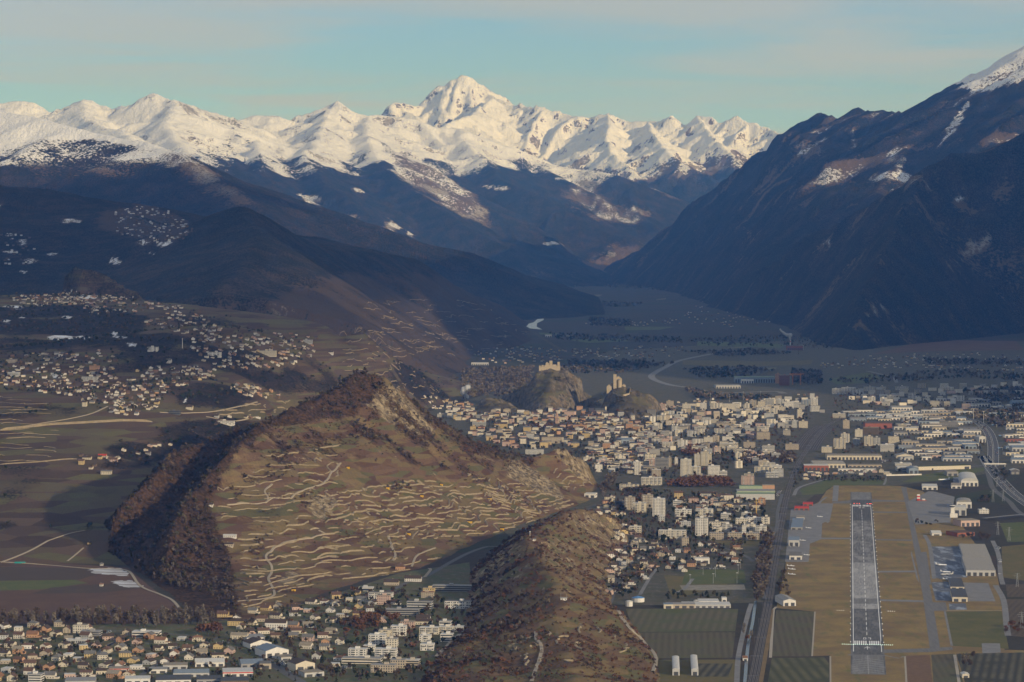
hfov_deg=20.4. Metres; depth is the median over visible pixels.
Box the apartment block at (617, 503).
[615,500,624,507]
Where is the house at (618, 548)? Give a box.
[613,546,622,551]
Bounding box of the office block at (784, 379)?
[779,374,788,384]
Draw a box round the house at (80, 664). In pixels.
[77,661,91,668]
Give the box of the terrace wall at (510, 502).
[489,498,515,503]
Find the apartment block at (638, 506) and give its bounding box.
[633,501,646,512]
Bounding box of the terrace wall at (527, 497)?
[525,493,551,502]
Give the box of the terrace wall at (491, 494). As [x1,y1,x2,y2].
[484,491,504,496]
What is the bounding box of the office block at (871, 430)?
[863,426,878,433]
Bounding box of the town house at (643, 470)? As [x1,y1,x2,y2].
[641,468,646,473]
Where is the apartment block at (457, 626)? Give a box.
[454,624,464,631]
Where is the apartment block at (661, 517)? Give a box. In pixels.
[659,514,664,521]
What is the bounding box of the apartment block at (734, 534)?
[728,531,741,539]
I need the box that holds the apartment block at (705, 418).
[701,417,710,421]
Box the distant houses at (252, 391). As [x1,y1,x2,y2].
[0,289,1022,501]
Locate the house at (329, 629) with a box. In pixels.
[325,627,339,633]
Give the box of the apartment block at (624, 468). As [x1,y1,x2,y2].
[620,465,630,471]
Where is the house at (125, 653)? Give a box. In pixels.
[119,649,135,656]
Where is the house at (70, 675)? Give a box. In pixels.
[64,673,76,677]
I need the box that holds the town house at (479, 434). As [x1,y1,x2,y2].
[476,431,482,436]
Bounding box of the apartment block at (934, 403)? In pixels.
[930,400,938,406]
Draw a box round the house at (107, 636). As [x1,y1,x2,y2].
[102,633,116,640]
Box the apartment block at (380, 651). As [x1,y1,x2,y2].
[375,646,397,658]
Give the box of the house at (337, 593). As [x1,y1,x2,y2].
[330,591,341,598]
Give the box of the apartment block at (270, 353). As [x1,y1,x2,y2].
[259,349,276,356]
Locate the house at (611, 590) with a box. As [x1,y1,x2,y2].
[605,587,613,594]
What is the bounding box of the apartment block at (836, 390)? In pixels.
[832,388,840,393]
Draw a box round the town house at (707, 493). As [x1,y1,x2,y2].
[700,491,711,497]
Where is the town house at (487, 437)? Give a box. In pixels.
[486,435,492,440]
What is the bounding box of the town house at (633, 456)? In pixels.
[629,454,636,459]
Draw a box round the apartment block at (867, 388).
[864,386,874,390]
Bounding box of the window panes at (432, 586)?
[432,586,471,590]
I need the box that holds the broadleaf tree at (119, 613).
[114,609,121,622]
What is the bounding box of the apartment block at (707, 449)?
[702,447,711,452]
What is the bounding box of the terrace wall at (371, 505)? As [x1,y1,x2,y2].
[361,504,380,506]
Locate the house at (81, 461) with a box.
[78,458,84,464]
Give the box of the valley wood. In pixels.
[460,283,1023,426]
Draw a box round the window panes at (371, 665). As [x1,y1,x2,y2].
[371,665,396,671]
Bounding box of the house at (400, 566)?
[395,563,404,569]
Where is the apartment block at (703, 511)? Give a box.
[696,507,712,516]
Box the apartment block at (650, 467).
[643,465,654,469]
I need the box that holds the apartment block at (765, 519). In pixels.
[761,515,769,523]
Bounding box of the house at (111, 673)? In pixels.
[106,669,124,678]
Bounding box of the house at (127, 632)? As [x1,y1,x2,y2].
[122,628,131,635]
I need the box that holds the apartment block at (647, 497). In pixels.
[642,493,652,507]
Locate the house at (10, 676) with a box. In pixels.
[6,672,17,680]
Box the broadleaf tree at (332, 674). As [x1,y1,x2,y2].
[330,668,334,678]
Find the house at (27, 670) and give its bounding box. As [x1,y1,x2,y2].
[23,667,35,674]
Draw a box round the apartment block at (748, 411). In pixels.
[744,409,751,414]
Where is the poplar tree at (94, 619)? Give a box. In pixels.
[93,612,96,623]
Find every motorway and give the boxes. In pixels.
[648,351,785,392]
[955,416,1023,505]
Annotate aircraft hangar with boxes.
[788,536,799,546]
[789,552,801,559]
[791,518,803,529]
[922,484,937,489]
[944,470,957,475]
[948,578,963,588]
[950,588,967,601]
[951,483,961,488]
[956,497,971,507]
[958,472,977,485]
[959,544,991,559]
[961,556,995,575]
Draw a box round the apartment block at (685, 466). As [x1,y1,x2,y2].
[680,458,690,477]
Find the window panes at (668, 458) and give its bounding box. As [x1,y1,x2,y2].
[655,458,668,468]
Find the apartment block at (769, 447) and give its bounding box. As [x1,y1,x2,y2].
[762,444,774,451]
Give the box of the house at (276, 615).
[269,612,284,618]
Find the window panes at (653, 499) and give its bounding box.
[653,499,662,515]
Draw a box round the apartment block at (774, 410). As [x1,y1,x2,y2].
[770,408,777,413]
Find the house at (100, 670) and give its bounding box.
[95,668,107,673]
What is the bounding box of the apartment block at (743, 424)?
[740,422,746,427]
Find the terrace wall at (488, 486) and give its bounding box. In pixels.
[476,484,498,488]
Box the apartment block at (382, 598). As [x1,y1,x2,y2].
[377,593,390,604]
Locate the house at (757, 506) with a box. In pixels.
[751,502,760,509]
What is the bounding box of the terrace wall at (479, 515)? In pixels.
[471,513,490,525]
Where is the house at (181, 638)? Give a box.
[176,636,186,640]
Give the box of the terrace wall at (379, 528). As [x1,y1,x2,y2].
[368,525,393,532]
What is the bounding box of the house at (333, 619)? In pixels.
[325,616,336,622]
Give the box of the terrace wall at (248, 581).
[235,578,261,582]
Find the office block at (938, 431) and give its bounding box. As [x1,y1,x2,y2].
[929,430,942,434]
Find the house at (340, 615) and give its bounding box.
[336,613,348,617]
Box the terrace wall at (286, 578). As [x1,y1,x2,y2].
[263,571,330,585]
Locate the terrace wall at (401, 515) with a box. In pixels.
[387,512,412,517]
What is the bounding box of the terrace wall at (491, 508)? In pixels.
[471,507,510,509]
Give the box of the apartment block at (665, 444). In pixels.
[662,442,672,447]
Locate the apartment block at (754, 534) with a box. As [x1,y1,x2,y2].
[746,531,759,539]
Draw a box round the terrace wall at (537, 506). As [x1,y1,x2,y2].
[524,505,540,513]
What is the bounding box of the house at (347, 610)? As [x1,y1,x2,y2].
[342,607,351,612]
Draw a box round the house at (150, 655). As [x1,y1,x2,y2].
[146,653,158,657]
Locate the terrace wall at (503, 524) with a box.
[492,519,523,532]
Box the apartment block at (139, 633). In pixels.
[132,629,161,636]
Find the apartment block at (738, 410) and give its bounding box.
[736,408,742,413]
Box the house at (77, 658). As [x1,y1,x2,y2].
[73,656,83,661]
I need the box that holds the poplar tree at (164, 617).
[162,612,166,624]
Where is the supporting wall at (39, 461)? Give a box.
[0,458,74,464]
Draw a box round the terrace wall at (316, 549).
[291,545,339,552]
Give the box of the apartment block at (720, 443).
[719,441,728,447]
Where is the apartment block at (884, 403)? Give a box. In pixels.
[882,401,889,405]
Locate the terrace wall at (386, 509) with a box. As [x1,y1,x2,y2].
[366,506,407,511]
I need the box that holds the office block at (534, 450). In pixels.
[525,448,543,453]
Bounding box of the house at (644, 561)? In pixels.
[640,558,647,563]
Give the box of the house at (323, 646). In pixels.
[319,643,332,649]
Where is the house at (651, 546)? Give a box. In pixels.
[649,544,656,548]
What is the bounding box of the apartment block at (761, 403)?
[758,400,764,408]
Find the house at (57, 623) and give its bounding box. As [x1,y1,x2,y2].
[54,620,64,626]
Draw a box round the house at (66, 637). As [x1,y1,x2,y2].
[64,635,72,640]
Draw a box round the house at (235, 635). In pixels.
[230,631,248,639]
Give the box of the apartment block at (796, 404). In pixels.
[794,402,800,407]
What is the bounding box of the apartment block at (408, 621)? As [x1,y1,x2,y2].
[400,619,414,627]
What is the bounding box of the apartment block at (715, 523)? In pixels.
[709,520,728,525]
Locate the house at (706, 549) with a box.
[701,547,709,552]
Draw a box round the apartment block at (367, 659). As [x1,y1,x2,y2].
[342,655,382,663]
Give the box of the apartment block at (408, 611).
[386,607,419,615]
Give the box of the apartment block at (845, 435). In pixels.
[841,432,849,442]
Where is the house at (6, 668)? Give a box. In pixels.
[1,666,15,672]
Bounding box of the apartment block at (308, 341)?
[303,339,312,343]
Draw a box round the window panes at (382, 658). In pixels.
[342,658,382,662]
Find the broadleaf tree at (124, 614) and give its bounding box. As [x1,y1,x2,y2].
[122,610,127,621]
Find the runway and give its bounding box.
[850,492,885,674]
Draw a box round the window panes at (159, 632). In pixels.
[132,632,160,636]
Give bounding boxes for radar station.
[916,494,926,500]
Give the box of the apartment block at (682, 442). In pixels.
[678,438,687,446]
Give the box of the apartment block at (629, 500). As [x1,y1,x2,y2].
[625,495,634,509]
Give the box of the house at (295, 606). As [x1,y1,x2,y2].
[291,603,302,609]
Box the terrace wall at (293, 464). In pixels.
[271,464,318,465]
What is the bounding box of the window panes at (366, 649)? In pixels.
[349,649,366,654]
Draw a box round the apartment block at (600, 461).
[596,459,607,463]
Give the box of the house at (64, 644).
[58,641,71,647]
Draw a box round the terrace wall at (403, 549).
[390,546,414,551]
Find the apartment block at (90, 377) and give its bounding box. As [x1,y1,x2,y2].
[81,375,98,381]
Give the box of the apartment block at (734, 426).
[729,425,739,429]
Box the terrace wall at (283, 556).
[240,554,298,560]
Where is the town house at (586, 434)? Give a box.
[582,432,589,437]
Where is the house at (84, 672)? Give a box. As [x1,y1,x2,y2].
[79,669,95,676]
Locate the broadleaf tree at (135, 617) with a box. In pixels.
[133,614,137,623]
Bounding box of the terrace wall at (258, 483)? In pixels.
[234,479,281,486]
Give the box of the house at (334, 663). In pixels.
[331,662,342,667]
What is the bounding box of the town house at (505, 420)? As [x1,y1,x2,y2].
[500,418,508,423]
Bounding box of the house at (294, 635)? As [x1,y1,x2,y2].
[288,631,301,638]
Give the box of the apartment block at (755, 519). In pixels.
[748,516,760,522]
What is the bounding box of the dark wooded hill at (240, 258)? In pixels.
[0,186,531,377]
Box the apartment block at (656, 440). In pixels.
[652,438,661,443]
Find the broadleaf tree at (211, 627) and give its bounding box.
[207,623,219,634]
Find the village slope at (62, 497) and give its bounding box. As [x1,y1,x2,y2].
[0,266,609,565]
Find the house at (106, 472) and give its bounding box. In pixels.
[101,469,111,474]
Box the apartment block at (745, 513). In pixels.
[742,511,751,517]
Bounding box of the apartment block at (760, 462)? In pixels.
[758,459,768,465]
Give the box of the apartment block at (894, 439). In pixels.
[888,435,898,443]
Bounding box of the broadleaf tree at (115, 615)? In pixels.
[112,613,118,623]
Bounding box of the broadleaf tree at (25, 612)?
[24,608,30,618]
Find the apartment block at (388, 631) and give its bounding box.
[379,627,391,637]
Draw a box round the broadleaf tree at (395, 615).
[389,613,398,622]
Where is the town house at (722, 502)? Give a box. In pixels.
[719,500,726,506]
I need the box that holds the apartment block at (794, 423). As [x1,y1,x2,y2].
[792,420,797,427]
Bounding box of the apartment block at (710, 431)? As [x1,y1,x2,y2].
[707,429,713,433]
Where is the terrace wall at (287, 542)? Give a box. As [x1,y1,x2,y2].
[265,537,311,547]
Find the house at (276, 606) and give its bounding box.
[273,602,281,608]
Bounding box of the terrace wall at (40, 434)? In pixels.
[22,433,57,434]
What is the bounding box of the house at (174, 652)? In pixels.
[170,649,179,655]
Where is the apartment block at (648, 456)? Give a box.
[643,453,655,459]
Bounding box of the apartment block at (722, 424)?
[717,422,732,427]
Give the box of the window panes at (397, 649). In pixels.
[375,649,397,657]
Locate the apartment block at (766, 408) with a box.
[764,406,770,411]
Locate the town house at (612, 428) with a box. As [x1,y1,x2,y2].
[607,426,614,431]
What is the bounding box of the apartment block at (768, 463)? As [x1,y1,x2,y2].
[763,461,774,467]
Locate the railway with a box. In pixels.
[747,417,846,681]
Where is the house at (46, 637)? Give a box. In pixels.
[39,635,50,640]
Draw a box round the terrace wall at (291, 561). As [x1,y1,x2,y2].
[278,560,304,564]
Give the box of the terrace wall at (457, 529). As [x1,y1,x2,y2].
[434,524,468,530]
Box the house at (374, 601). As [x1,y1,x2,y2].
[368,599,377,604]
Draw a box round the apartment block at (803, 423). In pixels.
[799,420,807,427]
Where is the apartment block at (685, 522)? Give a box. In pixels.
[680,520,690,526]
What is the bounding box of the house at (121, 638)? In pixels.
[115,634,129,641]
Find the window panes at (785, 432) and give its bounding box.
[783,430,789,434]
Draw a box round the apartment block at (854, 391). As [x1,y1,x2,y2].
[852,389,859,394]
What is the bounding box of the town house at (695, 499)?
[689,496,698,502]
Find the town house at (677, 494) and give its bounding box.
[674,491,682,498]
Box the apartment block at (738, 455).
[735,452,741,459]
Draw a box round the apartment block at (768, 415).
[764,413,773,418]
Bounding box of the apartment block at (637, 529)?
[629,524,641,533]
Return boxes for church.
[595,405,606,410]
[602,374,629,396]
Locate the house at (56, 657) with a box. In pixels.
[51,653,64,660]
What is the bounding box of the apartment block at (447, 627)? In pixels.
[439,624,453,632]
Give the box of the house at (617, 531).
[613,529,620,535]
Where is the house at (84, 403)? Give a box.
[82,401,87,406]
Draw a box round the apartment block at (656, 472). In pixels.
[652,468,660,476]
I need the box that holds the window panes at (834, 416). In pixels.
[833,415,845,417]
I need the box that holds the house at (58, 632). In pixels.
[49,629,62,636]
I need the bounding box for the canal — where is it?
[743,601,756,681]
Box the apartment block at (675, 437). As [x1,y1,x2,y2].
[672,436,679,442]
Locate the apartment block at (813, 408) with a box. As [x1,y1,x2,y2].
[809,406,818,411]
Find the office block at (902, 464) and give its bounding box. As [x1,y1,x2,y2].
[894,462,911,465]
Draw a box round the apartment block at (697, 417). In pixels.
[694,415,700,420]
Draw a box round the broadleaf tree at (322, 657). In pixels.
[319,655,325,662]
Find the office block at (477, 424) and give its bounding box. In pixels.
[472,421,485,426]
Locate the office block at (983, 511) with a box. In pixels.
[978,508,988,513]
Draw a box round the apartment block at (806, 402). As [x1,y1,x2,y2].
[802,399,810,405]
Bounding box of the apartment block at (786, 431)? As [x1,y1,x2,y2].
[783,429,789,434]
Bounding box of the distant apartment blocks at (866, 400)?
[592,381,1021,471]
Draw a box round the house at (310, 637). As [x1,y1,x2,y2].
[301,633,317,640]
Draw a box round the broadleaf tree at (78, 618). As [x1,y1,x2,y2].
[75,612,82,621]
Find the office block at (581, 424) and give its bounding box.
[574,423,586,429]
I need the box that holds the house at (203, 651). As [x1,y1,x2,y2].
[196,647,207,654]
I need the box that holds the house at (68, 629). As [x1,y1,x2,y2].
[63,625,72,632]
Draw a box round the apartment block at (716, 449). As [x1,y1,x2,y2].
[712,446,720,453]
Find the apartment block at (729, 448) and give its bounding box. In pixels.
[725,445,735,452]
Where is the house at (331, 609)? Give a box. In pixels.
[325,606,334,612]
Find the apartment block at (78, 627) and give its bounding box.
[73,622,88,632]
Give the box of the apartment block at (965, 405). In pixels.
[961,403,970,408]
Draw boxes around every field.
[0,567,99,580]
[33,583,140,593]
[573,338,626,342]
[625,327,670,329]
[626,609,737,631]
[639,632,734,657]
[658,659,740,681]
[664,575,727,598]
[683,360,812,366]
[691,663,732,676]
[697,341,783,347]
[715,541,763,546]
[768,657,828,681]
[772,610,813,655]
[800,479,886,494]
[830,372,881,384]
[874,340,1023,353]
[904,467,984,481]
[906,655,931,681]
[931,654,962,681]
[946,611,1008,648]
[956,653,1023,681]
[1000,522,1023,541]
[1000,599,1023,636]
[1002,545,1023,580]
[1006,584,1023,596]
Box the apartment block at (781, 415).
[777,414,787,419]
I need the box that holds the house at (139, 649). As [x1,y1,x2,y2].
[132,645,144,652]
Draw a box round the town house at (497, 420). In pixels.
[495,417,500,422]
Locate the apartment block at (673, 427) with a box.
[671,425,678,430]
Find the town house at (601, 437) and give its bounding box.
[598,435,604,441]
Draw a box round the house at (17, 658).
[13,655,24,662]
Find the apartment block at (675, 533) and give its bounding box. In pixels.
[659,528,685,539]
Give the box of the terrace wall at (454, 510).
[436,506,470,513]
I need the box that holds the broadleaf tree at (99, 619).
[97,615,101,625]
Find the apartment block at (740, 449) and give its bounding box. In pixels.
[736,447,744,451]
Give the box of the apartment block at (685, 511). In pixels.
[675,508,691,516]
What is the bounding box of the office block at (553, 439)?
[542,436,561,442]
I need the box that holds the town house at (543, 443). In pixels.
[539,441,547,447]
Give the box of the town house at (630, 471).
[627,468,633,473]
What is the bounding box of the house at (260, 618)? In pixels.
[256,615,267,621]
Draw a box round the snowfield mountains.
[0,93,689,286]
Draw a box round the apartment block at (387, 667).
[371,662,396,672]
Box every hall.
[65,677,95,681]
[109,666,128,671]
[125,675,150,681]
[149,666,166,673]
[156,674,190,681]
[163,662,187,669]
[173,669,208,676]
[195,658,224,666]
[196,675,220,681]
[221,676,248,681]
[222,667,252,676]
[239,658,262,667]
[243,637,271,648]
[245,633,265,638]
[255,643,288,657]
[259,661,270,668]
[275,654,297,660]
[287,657,314,670]
[298,669,323,676]
[471,362,488,364]
[564,411,575,416]
[584,492,596,497]
[617,438,632,442]
[663,603,672,608]
[666,602,694,607]
[672,655,679,675]
[690,654,697,674]
[694,557,709,563]
[695,602,730,607]
[697,598,718,601]
[714,384,740,387]
[721,597,726,601]
[734,376,774,382]
[736,489,774,491]
[736,492,774,499]
[739,485,761,488]
[741,379,753,382]
[762,484,774,488]
[775,594,795,605]
[786,345,802,349]
[794,506,808,509]
[803,464,828,470]
[803,502,812,505]
[811,460,845,467]
[825,454,881,459]
[838,468,875,470]
[841,411,859,413]
[847,464,881,466]
[848,413,861,416]
[849,417,865,420]
[856,410,872,412]
[862,413,876,415]
[863,422,891,428]
[866,416,882,418]
[878,418,890,420]
[885,417,899,419]
[889,410,905,412]
[891,406,911,409]
[891,414,908,416]
[891,431,907,434]
[892,426,902,429]
[894,452,913,457]
[896,466,918,470]
[897,415,917,418]
[897,445,913,448]
[898,456,912,459]
[900,411,911,414]
[901,440,918,444]
[904,427,917,432]
[904,447,921,452]
[906,410,919,413]
[906,466,917,473]
[910,431,921,433]
[914,443,945,446]
[914,452,937,455]
[915,436,931,439]
[918,419,939,423]
[919,413,938,415]
[920,409,938,412]
[920,424,941,427]
[920,456,931,459]
[921,447,947,451]
[922,433,941,436]
[925,450,941,453]
[926,454,940,457]
[929,530,940,535]
[930,426,946,429]
[935,440,945,442]
[936,398,945,400]
[936,415,954,417]
[939,412,950,414]
[941,445,960,449]
[941,457,971,460]
[942,451,952,454]
[943,455,958,456]
[946,433,959,436]
[946,530,973,536]
[949,454,971,457]
[952,420,971,423]
[952,439,971,440]
[952,441,978,445]
[953,451,965,453]
[953,518,979,526]
[954,411,965,414]
[954,505,966,515]
[958,426,980,429]
[958,449,979,453]
[960,671,969,677]
[961,433,974,437]
[962,444,976,448]
[963,400,974,402]
[963,429,980,434]
[971,403,990,405]
[975,435,985,442]
[977,399,992,401]
[1003,434,1012,437]
[1003,451,1018,454]
[1004,423,1022,426]
[1004,438,1023,441]
[1007,433,1022,436]
[1007,443,1023,445]
[1009,400,1023,403]
[1009,445,1023,451]
[1009,468,1019,473]
[1011,454,1023,456]
[1011,457,1023,462]
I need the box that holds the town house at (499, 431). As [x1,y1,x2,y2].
[496,429,502,434]
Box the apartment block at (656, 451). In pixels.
[648,448,659,454]
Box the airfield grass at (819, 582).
[777,485,1023,681]
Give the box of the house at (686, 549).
[683,547,691,552]
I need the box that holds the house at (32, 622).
[27,619,40,627]
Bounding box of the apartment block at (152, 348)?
[147,346,158,351]
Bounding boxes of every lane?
[0,419,151,429]
[0,561,110,568]
[1,540,48,562]
[25,406,107,425]
[49,530,85,540]
[67,548,83,560]
[111,568,178,607]
[160,402,257,412]
[206,416,258,420]
[227,484,272,504]
[239,530,325,600]
[267,462,341,500]
[387,535,396,560]
[410,547,435,566]
[423,568,431,576]
[434,634,461,656]
[530,631,542,680]
[616,610,657,670]
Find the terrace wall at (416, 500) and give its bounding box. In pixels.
[402,497,430,502]
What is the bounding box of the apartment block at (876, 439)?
[873,436,879,444]
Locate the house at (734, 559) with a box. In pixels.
[731,557,739,562]
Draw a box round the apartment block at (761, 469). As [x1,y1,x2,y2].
[754,465,768,472]
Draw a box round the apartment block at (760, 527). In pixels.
[755,524,766,533]
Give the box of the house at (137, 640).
[132,638,141,643]
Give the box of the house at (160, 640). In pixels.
[153,636,169,643]
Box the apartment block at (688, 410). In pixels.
[686,408,692,414]
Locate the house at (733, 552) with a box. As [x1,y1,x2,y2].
[729,550,735,555]
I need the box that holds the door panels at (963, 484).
[962,483,976,485]
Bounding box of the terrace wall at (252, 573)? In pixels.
[241,572,264,573]
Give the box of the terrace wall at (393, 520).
[367,517,444,523]
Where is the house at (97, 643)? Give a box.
[91,641,101,647]
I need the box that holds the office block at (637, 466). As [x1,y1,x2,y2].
[634,460,640,474]
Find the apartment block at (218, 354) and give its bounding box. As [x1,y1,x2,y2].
[208,351,221,357]
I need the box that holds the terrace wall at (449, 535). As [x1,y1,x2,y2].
[439,535,459,536]
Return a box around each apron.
[785,503,831,561]
[907,491,954,524]
[931,582,951,600]
[932,547,966,578]
[949,603,966,609]
[953,477,959,482]
[963,582,994,600]
[982,643,1000,652]
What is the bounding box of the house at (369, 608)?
[365,605,374,611]
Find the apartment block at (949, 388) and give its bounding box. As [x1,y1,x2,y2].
[944,386,953,389]
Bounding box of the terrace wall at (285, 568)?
[241,562,331,571]
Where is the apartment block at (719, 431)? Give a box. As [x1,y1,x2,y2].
[714,428,724,434]
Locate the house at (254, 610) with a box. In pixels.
[247,607,259,613]
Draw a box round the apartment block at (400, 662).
[390,657,406,667]
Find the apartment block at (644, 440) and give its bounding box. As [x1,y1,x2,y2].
[638,439,647,442]
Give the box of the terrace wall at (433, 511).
[426,499,449,514]
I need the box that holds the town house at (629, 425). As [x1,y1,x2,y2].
[626,423,632,428]
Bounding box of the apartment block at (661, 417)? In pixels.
[657,415,665,421]
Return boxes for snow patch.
[90,568,128,575]
[111,580,143,587]
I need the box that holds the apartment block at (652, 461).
[646,458,654,465]
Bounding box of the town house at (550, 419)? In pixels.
[547,417,554,421]
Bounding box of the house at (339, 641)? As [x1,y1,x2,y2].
[335,637,344,644]
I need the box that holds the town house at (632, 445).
[629,442,636,448]
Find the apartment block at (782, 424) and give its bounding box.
[778,422,784,427]
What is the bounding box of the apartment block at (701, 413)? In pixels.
[696,411,703,416]
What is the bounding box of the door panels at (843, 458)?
[828,457,880,459]
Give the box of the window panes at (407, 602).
[407,602,432,607]
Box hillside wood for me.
[104,366,526,611]
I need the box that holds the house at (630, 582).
[628,580,635,584]
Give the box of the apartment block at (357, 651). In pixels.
[348,646,367,655]
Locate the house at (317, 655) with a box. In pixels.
[312,651,321,658]
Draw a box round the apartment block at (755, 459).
[752,456,758,464]
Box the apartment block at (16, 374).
[7,371,19,376]
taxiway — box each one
[821,538,850,538]
[827,503,832,522]
[832,500,850,502]
[872,499,904,501]
[873,511,906,512]
[878,570,916,571]
[880,599,923,601]
[884,647,952,652]
[901,487,939,647]
[911,551,918,580]
[921,552,930,584]
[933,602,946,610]
[944,611,952,645]
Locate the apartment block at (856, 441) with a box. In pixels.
[853,438,859,444]
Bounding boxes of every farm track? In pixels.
[769,607,776,657]
[811,612,815,655]
[904,656,906,681]
[953,655,960,681]
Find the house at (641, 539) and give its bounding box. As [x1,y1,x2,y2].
[637,537,647,541]
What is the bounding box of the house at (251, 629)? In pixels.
[245,627,256,633]
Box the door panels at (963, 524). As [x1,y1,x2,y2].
[962,523,978,526]
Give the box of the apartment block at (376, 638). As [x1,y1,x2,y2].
[368,632,386,644]
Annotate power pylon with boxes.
[1017,612,1023,628]
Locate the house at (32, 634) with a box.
[26,631,41,637]
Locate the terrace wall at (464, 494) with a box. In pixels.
[446,492,481,495]
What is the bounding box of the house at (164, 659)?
[160,657,169,663]
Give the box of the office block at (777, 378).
[775,373,779,383]
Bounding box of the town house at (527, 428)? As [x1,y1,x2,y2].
[523,426,530,431]
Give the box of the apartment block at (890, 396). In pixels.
[887,395,895,398]
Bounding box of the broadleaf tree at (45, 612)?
[42,610,48,622]
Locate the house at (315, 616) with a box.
[309,613,320,619]
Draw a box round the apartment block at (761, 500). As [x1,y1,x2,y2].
[758,497,764,503]
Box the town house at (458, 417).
[455,415,461,419]
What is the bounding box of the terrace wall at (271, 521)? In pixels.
[255,519,288,522]
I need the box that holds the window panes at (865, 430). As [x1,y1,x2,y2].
[864,429,878,432]
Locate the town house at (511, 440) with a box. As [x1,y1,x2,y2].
[509,438,514,443]
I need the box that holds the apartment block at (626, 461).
[622,460,631,465]
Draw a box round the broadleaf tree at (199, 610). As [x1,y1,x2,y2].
[195,607,201,620]
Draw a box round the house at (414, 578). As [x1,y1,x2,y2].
[404,575,421,581]
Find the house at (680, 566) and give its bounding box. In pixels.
[677,564,683,568]
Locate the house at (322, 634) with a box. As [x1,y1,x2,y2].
[317,631,331,637]
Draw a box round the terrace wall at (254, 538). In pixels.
[238,537,273,539]
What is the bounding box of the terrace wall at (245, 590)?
[232,589,257,591]
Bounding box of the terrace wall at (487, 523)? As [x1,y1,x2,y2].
[476,518,502,528]
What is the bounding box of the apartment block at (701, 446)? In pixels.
[698,444,706,450]
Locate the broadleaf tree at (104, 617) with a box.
[102,610,109,621]
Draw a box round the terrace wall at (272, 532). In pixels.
[248,528,295,534]
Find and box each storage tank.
[625,600,632,606]
[632,596,643,601]
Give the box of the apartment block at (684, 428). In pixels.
[678,426,687,432]
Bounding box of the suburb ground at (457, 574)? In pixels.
[0,562,469,681]
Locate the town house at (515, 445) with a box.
[510,443,518,447]
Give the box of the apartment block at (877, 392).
[875,390,883,394]
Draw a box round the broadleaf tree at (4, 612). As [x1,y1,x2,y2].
[0,608,6,616]
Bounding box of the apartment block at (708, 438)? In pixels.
[704,436,712,441]
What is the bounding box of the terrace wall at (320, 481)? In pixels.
[302,479,337,483]
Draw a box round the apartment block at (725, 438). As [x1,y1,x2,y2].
[722,435,734,440]
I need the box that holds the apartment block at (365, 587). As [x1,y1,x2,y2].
[359,585,373,590]
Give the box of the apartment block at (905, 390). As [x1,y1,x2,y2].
[900,388,907,393]
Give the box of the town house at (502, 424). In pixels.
[500,422,507,427]
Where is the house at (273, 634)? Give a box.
[270,632,281,637]
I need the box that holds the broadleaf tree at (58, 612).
[56,608,62,617]
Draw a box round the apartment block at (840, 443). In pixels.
[834,437,845,448]
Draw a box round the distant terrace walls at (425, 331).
[339,299,526,356]
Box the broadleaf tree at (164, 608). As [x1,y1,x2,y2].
[159,607,166,615]
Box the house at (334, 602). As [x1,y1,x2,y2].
[332,599,339,605]
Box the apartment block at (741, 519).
[736,517,747,523]
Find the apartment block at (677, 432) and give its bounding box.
[674,429,682,435]
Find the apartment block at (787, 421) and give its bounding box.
[785,419,791,423]
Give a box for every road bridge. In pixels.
[984,463,1005,466]
[986,514,1023,517]
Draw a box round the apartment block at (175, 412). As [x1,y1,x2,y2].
[169,409,180,414]
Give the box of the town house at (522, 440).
[520,437,525,443]
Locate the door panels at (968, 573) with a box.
[967,572,993,575]
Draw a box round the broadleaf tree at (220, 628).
[213,623,223,630]
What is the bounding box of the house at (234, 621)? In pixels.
[228,618,246,625]
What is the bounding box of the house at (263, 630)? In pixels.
[257,627,273,633]
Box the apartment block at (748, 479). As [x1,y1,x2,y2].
[741,474,753,484]
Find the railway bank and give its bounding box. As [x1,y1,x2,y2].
[758,609,772,681]
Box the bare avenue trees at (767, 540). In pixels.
[598,450,796,600]
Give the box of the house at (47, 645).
[39,642,51,648]
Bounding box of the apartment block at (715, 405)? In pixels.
[710,402,720,408]
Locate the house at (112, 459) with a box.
[110,457,117,461]
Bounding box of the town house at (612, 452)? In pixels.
[610,450,617,455]
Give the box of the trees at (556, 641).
[0,338,628,665]
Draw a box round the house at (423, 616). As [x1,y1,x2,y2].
[416,614,430,618]
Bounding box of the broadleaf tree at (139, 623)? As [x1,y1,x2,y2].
[136,617,141,626]
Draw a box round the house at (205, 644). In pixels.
[199,641,209,647]
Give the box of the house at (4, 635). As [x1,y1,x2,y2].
[0,631,11,638]
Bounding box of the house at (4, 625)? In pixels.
[0,622,10,628]
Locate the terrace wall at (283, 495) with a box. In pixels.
[264,493,300,498]
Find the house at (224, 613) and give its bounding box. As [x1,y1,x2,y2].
[216,610,232,616]
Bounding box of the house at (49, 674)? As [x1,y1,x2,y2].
[44,670,59,678]
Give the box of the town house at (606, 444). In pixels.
[603,442,610,447]
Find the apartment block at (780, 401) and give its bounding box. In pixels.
[776,398,783,405]
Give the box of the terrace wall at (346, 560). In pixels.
[320,557,377,562]
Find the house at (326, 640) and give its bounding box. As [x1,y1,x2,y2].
[321,637,330,642]
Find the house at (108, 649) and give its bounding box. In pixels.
[102,646,113,652]
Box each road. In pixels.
[0,630,192,635]
[138,637,217,675]
[254,648,305,681]
[341,546,496,598]
[533,332,568,352]
[611,535,644,602]
[638,568,656,594]
[677,579,693,591]
[715,543,753,560]
[734,603,752,681]
[759,494,783,598]
[792,479,826,494]
[832,485,838,500]
[868,371,898,382]
[923,535,935,578]
[983,462,1023,515]
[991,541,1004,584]
[993,585,1010,635]

